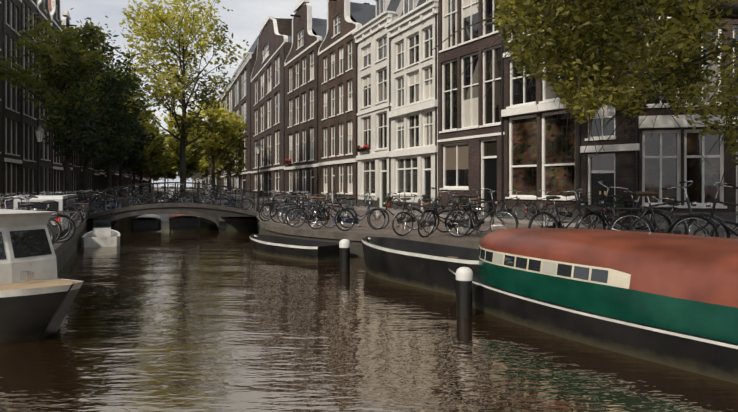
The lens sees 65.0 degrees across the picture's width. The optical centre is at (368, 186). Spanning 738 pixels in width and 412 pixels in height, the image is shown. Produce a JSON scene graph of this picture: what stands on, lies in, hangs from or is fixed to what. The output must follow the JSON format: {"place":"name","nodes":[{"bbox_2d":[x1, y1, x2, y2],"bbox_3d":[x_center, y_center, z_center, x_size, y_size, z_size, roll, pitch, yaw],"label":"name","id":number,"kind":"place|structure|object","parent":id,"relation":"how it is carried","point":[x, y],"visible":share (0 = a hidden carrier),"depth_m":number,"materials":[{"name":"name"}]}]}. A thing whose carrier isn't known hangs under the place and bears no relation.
{"place":"outdoors","nodes":[
{"label":"outdoors","id":0,"kind":"place"},
{"bbox_2d":[1,191,20,208],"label":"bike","id":1,"kind":"object","parent":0,"point":[10,205],"visible":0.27,"depth_m":17.56,"materials":[{"name":"black"}]},
{"bbox_2d":[53,190,170,273],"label":"quay wall","id":2,"kind":"structure","parent":0,"point":[64,251],"depth_m":17.72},
{"bbox_2d":[156,214,173,220],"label":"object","id":3,"kind":"object","parent":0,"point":[165,217],"visible":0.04,"depth_m":35.74,"materials":[{"name":"grey"}]},
{"bbox_2d":[60,0,375,190],"label":"sky","id":4,"kind":"structure","parent":0,"point":[247,17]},
{"bbox_2d":[200,216,479,256],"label":"quay wall","id":5,"kind":"structure","parent":0,"point":[269,227],"depth_m":18.70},
{"bbox_2d":[0,191,737,411],"bbox_3d":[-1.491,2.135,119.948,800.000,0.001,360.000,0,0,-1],"label":"water","id":6,"kind":"structure","parent":0,"point":[202,317],"depth_m":7.49,"materials":[{"name":"brown liquid"}]},
{"bbox_2d":[0,209,83,342],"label":"cabin boat","id":7,"kind":"object","parent":6,"relation":"in","point":[37,296],"visible":0.81,"depth_m":8.24,"materials":[{"name":"white wood"}]},
{"bbox_2d":[81,220,119,247],"bbox_3d":[-10.082,1.845,21.903,1.250,1.180,3.177,0,0,-22],"label":"white boat","id":8,"kind":"object","parent":6,"relation":"in","point":[102,234],"visible":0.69,"depth_m":21.31,"materials":[{"name":"grey"}]},
{"bbox_2d":[131,214,161,227],"bbox_3d":[-12.010,1.981,31.475,1.400,0.909,3.772,0,0,-17],"label":"boat","id":9,"kind":"object","parent":6,"relation":"on","point":[149,221],"visible":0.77,"depth_m":29.80,"materials":[{"name":"grey"}]},
{"bbox_2d":[169,214,199,226],"bbox_3d":[-10.517,1.971,33.084,1.600,0.929,4.370,0,0,-17],"label":"boat","id":10,"kind":"object","parent":6,"relation":"on","point":[175,220],"visible":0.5,"depth_m":31.08,"materials":[{"name":"black"}]},
{"bbox_2d":[250,234,339,261],"bbox_3d":[-2.457,2.025,18.135,4.068,0.820,1.450,0,0,45],"label":"boat","id":11,"kind":"object","parent":6,"relation":"on","point":[306,250],"visible":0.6,"depth_m":17.34,"materials":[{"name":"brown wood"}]},
{"bbox_2d":[339,239,349,271],"bbox_3d":[-0.609,2.030,14.600,0.282,1.410,0.282,0,0,-1],"label":"mooring post","id":12,"kind":"object","parent":6,"relation":"in","point":[344,245],"visible":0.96,"depth_m":14.49,"materials":[{"name":"black"}]},
{"bbox_2d":[362,236,478,295],"bbox_3d":[1.357,1.875,13.240,1.700,1.120,4.953,0,0,-34],"label":"barge","id":13,"kind":"object","parent":6,"relation":"on","point":[423,265],"visible":0.54,"depth_m":12.87,"materials":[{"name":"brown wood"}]},
{"bbox_2d":[456,267,472,317],"bbox_3d":[1.571,2.030,9.539,0.282,1.410,0.282,0,0,-1],"label":"mooring post","id":14,"kind":"object","parent":6,"relation":"in","point":[464,277],"visible":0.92,"depth_m":9.43,"materials":[{"name":"black"}]},
{"bbox_2d":[449,228,737,383],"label":"green boat","id":15,"kind":"object","parent":6,"relation":"in","point":[667,299],"visible":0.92,"depth_m":7.62,"materials":[{"name":"painted metal"},{"name":"painted wood"},{"name":"glass"}]},
{"bbox_2d":[4,187,737,239],"bbox_3d":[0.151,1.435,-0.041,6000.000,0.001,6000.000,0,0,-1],"label":"ground","id":16,"kind":"structure","parent":0,"point":[367,228],"depth_m":21.29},
{"bbox_2d":[0,0,3,206],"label":"building","id":17,"kind":"structure","parent":16,"relation":"on","point":[2,101],"depth_m":40.62,"materials":[{"name":"brick"}]},
{"bbox_2d":[4,0,22,206],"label":"building","id":18,"kind":"structure","parent":16,"relation":"on","point":[13,145],"depth_m":43.29,"materials":[{"name":"brick"}]},
{"bbox_2d":[1,195,53,240],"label":"bicycle","id":19,"kind":"object","parent":16,"relation":"on","point":[30,196],"visible":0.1,"depth_m":13.18,"materials":[{"name":"black"}]},
{"bbox_2d":[0,196,57,244],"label":"bicycle","id":20,"kind":"object","parent":16,"relation":"on","point":[49,225],"visible":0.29,"depth_m":12.56,"materials":[{"name":"black"}]},
{"bbox_2d":[21,0,38,194],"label":"building","id":21,"kind":"structure","parent":16,"relation":"on","point":[30,153],"depth_m":47.91,"materials":[{"name":"brick"}]},
{"bbox_2d":[0,196,61,243],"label":"bicycle","id":22,"kind":"object","parent":16,"relation":"on","point":[59,227],"visible":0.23,"depth_m":13.95,"materials":[{"name":"black"}]},
{"bbox_2d":[34,124,44,194],"bbox_3d":[-13.734,-0.595,24.158,0.406,4.060,0.406,0,0,-23],"label":"street lamp","id":23,"kind":"object","parent":16,"relation":"on","point":[39,132],"visible":0.69,"depth_m":24.12,"materials":[{"name":"black"}]},
{"bbox_2d":[14,195,69,237],"bbox_3d":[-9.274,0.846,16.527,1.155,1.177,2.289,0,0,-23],"label":"van","id":24,"kind":"object","parent":16,"relation":"on","point":[61,204],"visible":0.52,"depth_m":15.64,"materials":[{"name":"white"}]},
{"bbox_2d":[37,0,52,194],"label":"building","id":25,"kind":"structure","parent":16,"relation":"on","point":[46,169],"depth_m":52.96,"materials":[{"name":"brown brick"}]},
{"bbox_2d":[13,195,78,242],"bbox_3d":[-8.268,0.827,14.354,1.961,1.229,0.630,0,5,-32],"label":"bicycle","id":26,"kind":"object","parent":16,"relation":"on","point":[71,220],"visible":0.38,"depth_m":14.67,"materials":[{"name":"black"}]},
{"bbox_2d":[20,195,74,239],"bbox_3d":[-8.483,0.823,14.921,0.661,1.242,1.922,6,3,33],"label":"bicycle","id":27,"kind":"object","parent":16,"relation":"on","point":[70,228],"visible":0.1,"depth_m":15.45,"materials":[{"name":"black"}]},
{"bbox_2d":[49,0,63,194],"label":"building","id":28,"kind":"structure","parent":16,"relation":"on","point":[54,7],"depth_m":57.49,"materials":[{"name":"brown brick"}]},
{"bbox_2d":[40,192,84,229],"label":"bicycle","id":29,"kind":"object","parent":16,"relation":"on","point":[80,214],"visible":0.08,"depth_m":18.88,"materials":[{"name":"black"}]},
{"bbox_2d":[56,191,76,221],"bbox_3d":[-10.660,0.810,20.253,0.687,1.317,1.957,0,0,-18],"label":"scooter","id":30,"kind":"object","parent":16,"relation":"on","point":[71,201],"visible":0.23,"depth_m":20.75,"materials":[{"name":"black"}]},
{"bbox_2d":[48,192,88,222],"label":"bicycle","id":31,"kind":"object","parent":16,"relation":"on","point":[85,210],"visible":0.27,"depth_m":22.34,"materials":[{"name":"black"}]},
{"bbox_2d":[62,10,76,194],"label":"building","id":32,"kind":"structure","parent":16,"relation":"on","point":[66,17],"depth_m":61.51,"materials":[{"name":"brick"}]},
{"bbox_2d":[0,4,143,198],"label":"tree","id":33,"kind":"object","parent":16,"relation":"on","point":[72,122],"visible":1,"depth_m":34.72,"materials":[{"name":"green plant"}]},
{"bbox_2d":[73,105,80,195],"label":"building","id":34,"kind":"structure","parent":16,"relation":"on","point":[76,174],"depth_m":67.43,"materials":[{"name":"brick"}]},
{"bbox_2d":[66,192,88,219],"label":"bicycle","id":35,"kind":"object","parent":16,"relation":"on","point":[81,205],"visible":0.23,"depth_m":24.37,"materials":[{"name":"black"}]},
{"bbox_2d":[77,25,83,189],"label":"building","id":36,"kind":"structure","parent":16,"relation":"on","point":[81,164],"depth_m":70.71,"materials":[{"name":"brick"}]},
{"bbox_2d":[25,24,149,193],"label":"tree","id":37,"kind":"object","parent":16,"relation":"on","point":[115,106],"visible":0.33,"depth_m":46.62,"materials":[{"name":"green plant"}]},
{"bbox_2d":[88,40,93,192],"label":"building","id":38,"kind":"structure","parent":16,"relation":"on","point":[91,175],"depth_m":77.14,"materials":[{"name":"brown brick"}]},
{"bbox_2d":[94,48,99,196],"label":"building","id":39,"kind":"structure","parent":16,"relation":"on","point":[96,177],"depth_m":81.50,"materials":[{"name":"brick"}]},
{"bbox_2d":[100,75,104,195],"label":"building","id":40,"kind":"structure","parent":16,"relation":"on","point":[102,178],"depth_m":86.85,"materials":[{"name":"brick"}]},
{"bbox_2d":[73,53,147,197],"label":"tree","id":41,"kind":"object","parent":16,"relation":"on","point":[110,157],"visible":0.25,"depth_m":67.08,"materials":[{"name":"green plant"}]},
{"bbox_2d":[108,94,114,194],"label":"building","id":42,"kind":"structure","parent":16,"relation":"on","point":[112,175],"depth_m":97.88,"materials":[{"name":"brick"}]},
{"bbox_2d":[115,160,118,194],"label":"building","id":43,"kind":"structure","parent":16,"relation":"on","point":[116,176],"depth_m":103.76,"materials":[{"name":"brown brick"}]},
{"bbox_2d":[96,97,156,196],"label":"tree","id":44,"kind":"object","parent":16,"relation":"on","point":[135,158],"visible":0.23,"depth_m":81.37,"materials":[{"name":"green plant"}]},
{"bbox_2d":[124,169,128,193],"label":"building","id":45,"kind":"structure","parent":16,"relation":"on","point":[126,179],"depth_m":119.76,"materials":[{"name":"brick"}]},
{"bbox_2d":[117,115,170,194],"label":"tree","id":46,"kind":"object","parent":16,"relation":"on","point":[155,146],"visible":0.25,"depth_m":91.50,"materials":[{"name":"green plant"}]},
{"bbox_2d":[125,112,168,193],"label":"tree","id":47,"kind":"object","parent":16,"relation":"on","point":[152,154],"visible":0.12,"depth_m":99.30,"materials":[{"name":"green plant"}]},
{"bbox_2d":[144,129,170,192],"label":"tree","id":48,"kind":"object","parent":16,"relation":"on","point":[161,171],"visible":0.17,"depth_m":124.35,"materials":[{"name":"green plant"}]},
{"bbox_2d":[163,145,178,190],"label":"tree","id":49,"kind":"object","parent":16,"relation":"on","point":[170,174],"visible":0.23,"depth_m":163.64,"materials":[{"name":"green plant"}]},
{"bbox_2d":[79,182,263,232],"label":"bridge","id":50,"kind":"structure","parent":16,"relation":"on","point":[211,212],"depth_m":27.09,"materials":[{"name":"stone"}]},
{"bbox_2d":[82,193,112,215],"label":"bicycle","id":51,"kind":"object","parent":50,"relation":"on","point":[91,210],"visible":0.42,"depth_m":26.55,"materials":[{"name":"black"}]},
{"bbox_2d":[87,192,122,212],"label":"bicycle","id":52,"kind":"object","parent":50,"relation":"on","point":[108,206],"visible":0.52,"depth_m":29.55,"materials":[{"name":"black"}]},
{"bbox_2d":[101,187,141,209],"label":"bicycle","id":53,"kind":"object","parent":50,"relation":"on","point":[116,204],"visible":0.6,"depth_m":26.75,"materials":[{"name":"black"}]},
{"bbox_2d":[123,186,157,205],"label":"bicycle","id":54,"kind":"object","parent":50,"relation":"on","point":[141,198],"visible":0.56,"depth_m":30.11,"materials":[{"name":"black"}]},
{"bbox_2d":[133,184,169,205],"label":"bicycle","id":55,"kind":"object","parent":50,"relation":"on","point":[146,200],"visible":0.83,"depth_m":27.02,"materials":[{"name":"black"}]},
{"bbox_2d":[151,184,184,203],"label":"bicycle","id":56,"kind":"object","parent":50,"relation":"on","point":[163,197],"visible":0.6,"depth_m":30.44,"materials":[{"name":"black"}]},
{"bbox_2d":[160,184,196,202],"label":"bicycle","id":57,"kind":"object","parent":50,"relation":"on","point":[172,199],"visible":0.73,"depth_m":27.51,"materials":[{"name":"black"}]},
{"bbox_2d":[180,185,215,204],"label":"bicycle","id":58,"kind":"object","parent":50,"relation":"on","point":[193,200],"visible":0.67,"depth_m":27.78,"materials":[{"name":"black"}]},
{"bbox_2d":[189,185,219,204],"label":"bicycle","id":59,"kind":"object","parent":50,"relation":"on","point":[201,200],"visible":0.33,"depth_m":31.14,"materials":[{"name":"black"}]},
{"bbox_2d":[196,185,231,206],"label":"bicycle","id":60,"kind":"object","parent":50,"relation":"on","point":[217,201],"visible":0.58,"depth_m":28.04,"materials":[{"name":"black"}]},
{"bbox_2d":[217,189,252,210],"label":"bicycle","id":61,"kind":"object","parent":50,"relation":"on","point":[231,204],"visible":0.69,"depth_m":28.27,"materials":[{"name":"black"}]},
{"bbox_2d":[226,190,250,208],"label":"bicycle","id":62,"kind":"object","parent":50,"relation":"on","point":[244,203],"visible":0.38,"depth_m":31.58,"materials":[{"name":"black"}]},
{"bbox_2d":[255,141,261,211],"bbox_3d":[-6.316,-0.595,33.032,0.406,4.060,0.406,0,0,-23],"label":"street lamp","id":63,"kind":"object","parent":50,"relation":"on","point":[258,145],"depth_m":32.99,"materials":[{"name":"black"}]},
{"bbox_2d":[105,0,253,200],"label":"tree","id":64,"kind":"object","parent":16,"relation":"on","point":[173,76],"visible":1,"depth_m":41.20,"materials":[{"name":"green plant"}]},
{"bbox_2d":[166,144,196,176],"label":"tree","id":65,"kind":"object","parent":16,"relation":"on","point":[174,170],"visible":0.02,"depth_m":148.36,"materials":[{"name":"green plant"}]},
{"bbox_2d":[164,108,209,177],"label":"tree","id":66,"kind":"object","parent":16,"relation":"on","point":[174,157],"visible":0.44,"depth_m":98.46,"materials":[{"name":"green plant"}]},
{"bbox_2d":[199,153,205,178],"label":"tree","id":67,"kind":"object","parent":16,"relation":"on","point":[203,169],"visible":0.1,"depth_m":161.13,"materials":[{"name":"green plant"}]},
{"bbox_2d":[194,148,219,191],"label":"tree","id":68,"kind":"object","parent":16,"relation":"on","point":[207,164],"visible":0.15,"depth_m":121.20,"materials":[{"name":"green plant"}]},
{"bbox_2d":[207,116,209,191],"bbox_3d":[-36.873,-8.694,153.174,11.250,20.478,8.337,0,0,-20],"label":"street lamp","id":69,"kind":"object","parent":16,"relation":"on","point":[208,176],"visible":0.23,"depth_m":151.37,"materials":[{"name":"metal"}]},
{"bbox_2d":[169,91,253,197],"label":"tree","id":70,"kind":"object","parent":16,"relation":"on","point":[211,147],"visible":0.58,"depth_m":63.33,"materials":[{"name":"green plant"}]},
{"bbox_2d":[208,115,243,195],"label":"tree","id":71,"kind":"object","parent":16,"relation":"on","point":[235,170],"visible":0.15,"depth_m":89.40,"materials":[{"name":"green plant"}]},
{"bbox_2d":[220,18,291,195],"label":"building","id":72,"kind":"structure","parent":16,"relation":"on","point":[240,84],"depth_m":87.13,"materials":[{"name":"brick"}]},
{"bbox_2d":[250,16,291,199],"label":"building","id":73,"kind":"structure","parent":16,"relation":"on","point":[268,97],"depth_m":66.73,"materials":[{"name":"brown brick"}]},
{"bbox_2d":[261,191,296,216],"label":"bicycle","id":74,"kind":"object","parent":16,"relation":"on","point":[274,204],"visible":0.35,"depth_m":26.90,"materials":[{"name":"black"}]},
{"bbox_2d":[258,191,301,220],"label":"bicycle","id":75,"kind":"object","parent":16,"relation":"on","point":[269,205],"visible":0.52,"depth_m":23.91,"materials":[{"name":"black"}]},
{"bbox_2d":[260,190,299,218],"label":"bicycle","id":76,"kind":"object","parent":16,"relation":"on","point":[274,205],"visible":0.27,"depth_m":25.43,"materials":[{"name":"black"}]},
{"bbox_2d":[269,191,316,222],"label":"bicycle","id":77,"kind":"object","parent":16,"relation":"on","point":[275,206],"visible":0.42,"depth_m":22.84,"materials":[{"name":"black"}]},
{"bbox_2d":[275,192,323,223],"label":"bicycle","id":78,"kind":"object","parent":16,"relation":"on","point":[307,209],"visible":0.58,"depth_m":22.23,"materials":[{"name":"black"}]},
{"bbox_2d":[279,191,320,220],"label":"bicycle","id":79,"kind":"object","parent":16,"relation":"on","point":[295,206],"visible":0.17,"depth_m":24.11,"materials":[{"name":"black"}]},
{"bbox_2d":[299,191,346,223],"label":"bicycle","id":80,"kind":"object","parent":16,"relation":"on","point":[317,205],"visible":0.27,"depth_m":22.52,"materials":[{"name":"black"}]},
{"bbox_2d":[284,0,369,201],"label":"building","id":81,"kind":"structure","parent":16,"relation":"on","point":[301,66],"depth_m":52.47,"materials":[{"name":"brick"}]},
{"bbox_2d":[317,0,374,204],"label":"building","id":82,"kind":"structure","parent":16,"relation":"on","point":[337,164],"depth_m":43.67,"materials":[{"name":"brown brick"}]},
{"bbox_2d":[352,0,402,207],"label":"building","id":83,"kind":"structure","parent":16,"relation":"on","point":[373,41],"depth_m":37.20,"materials":[{"name":"white paint"}]},
{"bbox_2d":[385,0,438,210],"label":"building","id":84,"kind":"structure","parent":16,"relation":"on","point":[412,30],"depth_m":32.51,"materials":[{"name":"white paint"}]},
{"bbox_2d":[437,0,504,215],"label":"building","id":85,"kind":"structure","parent":16,"relation":"on","point":[471,138],"depth_m":27.81,"materials":[{"name":"brown brick"}]},
{"bbox_2d":[501,2,581,222],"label":"building","id":86,"kind":"structure","parent":16,"relation":"on","point":[542,150],"depth_m":23.90,"materials":[{"name":"brick"}]},
{"bbox_2d":[432,0,737,191],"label":"tree","id":87,"kind":"object","parent":16,"relation":"on","point":[589,60],"visible":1,"depth_m":11.43,"materials":[{"name":"green plant"}]},
{"bbox_2d":[580,6,639,226],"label":"building","id":88,"kind":"structure","parent":16,"relation":"on","point":[617,165],"depth_m":21.45,"materials":[{"name":"brick"}]},
{"bbox_2d":[594,191,650,226],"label":"bicycle","id":89,"kind":"object","parent":16,"relation":"on","point":[611,216],"visible":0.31,"depth_m":19.30,"materials":[{"name":"black"}]},
{"bbox_2d":[638,0,737,225],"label":"building","id":90,"kind":"structure","parent":16,"relation":"on","point":[670,156],"depth_m":20.31,"materials":[{"name":"brick"}]},
{"bbox_2d":[710,211,737,237],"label":"bicycle","id":91,"kind":"object","parent":16,"relation":"on","point":[729,222],"visible":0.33,"depth_m":12.29,"materials":[{"name":"black"}]},
{"bbox_2d":[392,189,409,209],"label":"bicycle","id":92,"kind":"object","parent":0,"point":[395,198],"visible":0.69,"depth_m":32.34,"materials":[{"name":"black"}]},
{"bbox_2d":[222,193,737,231],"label":"pavement","id":93,"kind":"structure","parent":0,"point":[526,220],"depth_m":23.05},
{"bbox_2d":[281,191,329,225],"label":"bicycle","id":94,"kind":"object","parent":93,"relation":"on","point":[295,210],"visible":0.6,"depth_m":20.97,"materials":[{"name":"black"}]},
{"bbox_2d":[285,192,340,227],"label":"bicycle","id":95,"kind":"object","parent":93,"relation":"on","point":[313,218],"visible":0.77,"depth_m":20.10,"materials":[{"name":"black"}]},
{"bbox_2d":[307,193,359,228],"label":"bicycle","id":96,"kind":"object","parent":93,"relation":"on","point":[324,212],"visible":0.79,"depth_m":19.49,"materials":[{"name":"black"}]},
{"bbox_2d":[331,193,385,230],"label":"bicycle","id":97,"kind":"object","parent":93,"relation":"on","point":[353,220],"visible":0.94,"depth_m":18.86,"materials":[{"name":"black"}]},
{"bbox_2d":[369,192,425,229],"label":"bicycle","id":98,"kind":"object","parent":93,"relation":"on","point":[399,220],"visible":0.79,"depth_m":19.15,"materials":[{"name":"black"}]},
{"bbox_2d":[391,194,442,235],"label":"bicycle","id":99,"kind":"object","parent":93,"relation":"on","point":[411,217],"visible":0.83,"depth_m":16.84,"materials":[{"name":"black"}]},
{"bbox_2d":[432,189,457,213],"bbox_3d":[3.575,0.728,27.775,0.606,1.168,1.878,7,-4,-33],"label":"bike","id":100,"kind":"object","parent":93,"relation":"on","point":[441,206],"visible":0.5,"depth_m":27.86,"materials":[{"name":"black"}]},
{"bbox_2d":[417,187,481,236],"bbox_3d":[2.231,0.738,16.579,2.184,1.431,0.699,0,0,-30],"label":"bicycle","id":101,"kind":"object","parent":93,"relation":"on","point":[449,223],"visible":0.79,"depth_m":16.50,"materials":[{"name":"black"}]},
{"bbox_2d":[435,192,496,231],"bbox_3d":[2.995,0.817,18.157,1.953,1.233,0.627,0,7,2],"label":"bicycle","id":102,"kind":"object","parent":93,"relation":"on","point":[482,210],"visible":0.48,"depth_m":18.06,"materials":[{"name":"black"}]},
{"bbox_2d":[457,189,489,215],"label":"bicycle","id":103,"kind":"object","parent":93,"relation":"on","point":[464,201],"visible":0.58,"depth_m":25.72,"materials":[{"name":"black"}]},
{"bbox_2d":[443,188,518,236],"bbox_3d":[3.067,0.756,16.047,2.225,1.366,0.718,0,-6,34],"label":"bicycle","id":104,"kind":"object","parent":93,"relation":"on","point":[470,224],"visible":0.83,"depth_m":16.16,"materials":[{"name":"black"}]},
{"bbox_2d":[495,190,527,219],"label":"bicycle","id":105,"kind":"object","parent":93,"relation":"on","point":[504,204],"visible":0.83,"depth_m":23.50,"materials":[{"name":"black"}]},
{"bbox_2d":[524,190,557,221],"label":"bicycle","id":106,"kind":"object","parent":93,"relation":"on","point":[536,207],"visible":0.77,"depth_m":22.25,"materials":[{"name":"black"}]},
{"bbox_2d":[524,188,606,229],"bbox_3d":[4.913,0.758,14.431,2.225,1.366,0.718,0,-7,-13],"label":"bicycle","id":107,"kind":"object","parent":93,"relation":"on","point":[551,216],"visible":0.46,"depth_m":14.36,"materials":[{"name":"black"}]},
{"bbox_2d":[550,191,593,223],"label":"bicycle","id":108,"kind":"object","parent":93,"relation":"on","point":[566,214],"visible":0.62,"depth_m":20.88,"materials":[{"name":"black"}]},
{"bbox_2d":[574,181,678,231],"bbox_3d":[5.796,0.667,13.234,2.405,1.584,0.767,0,0,-6],"label":"bicycle","id":109,"kind":"object","parent":93,"relation":"on","point":[593,208],"visible":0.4,"depth_m":13.15,"materials":[{"name":"black"}]},
{"bbox_2d":[628,196,688,234],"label":"bicycle","id":110,"kind":"object","parent":93,"relation":"on","point":[677,231],"visible":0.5,"depth_m":13.47,"materials":[{"name":"black"}]},
{"bbox_2d":[604,181,729,237],"bbox_3d":[6.209,0.670,12.102,2.418,1.527,0.776,0,-7,21],"label":"bicycle","id":111,"kind":"object","parent":93,"relation":"on","point":[690,222],"visible":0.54,"depth_m":12.25,"materials":[{"name":"black"}]},
{"bbox_2d":[667,182,737,236],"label":"bicycle","id":112,"kind":"object","parent":93,"relation":"on","point":[694,216],"visible":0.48,"depth_m":11.27,"materials":[{"name":"black"}]},
{"bbox_2d":[610,196,629,222],"bbox_3d":[8.904,0.821,20.627,0.594,0.981,0.529,0,0,-31],"label":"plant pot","id":113,"kind":"object","parent":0,"point":[622,204],"visible":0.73,"depth_m":20.53,"materials":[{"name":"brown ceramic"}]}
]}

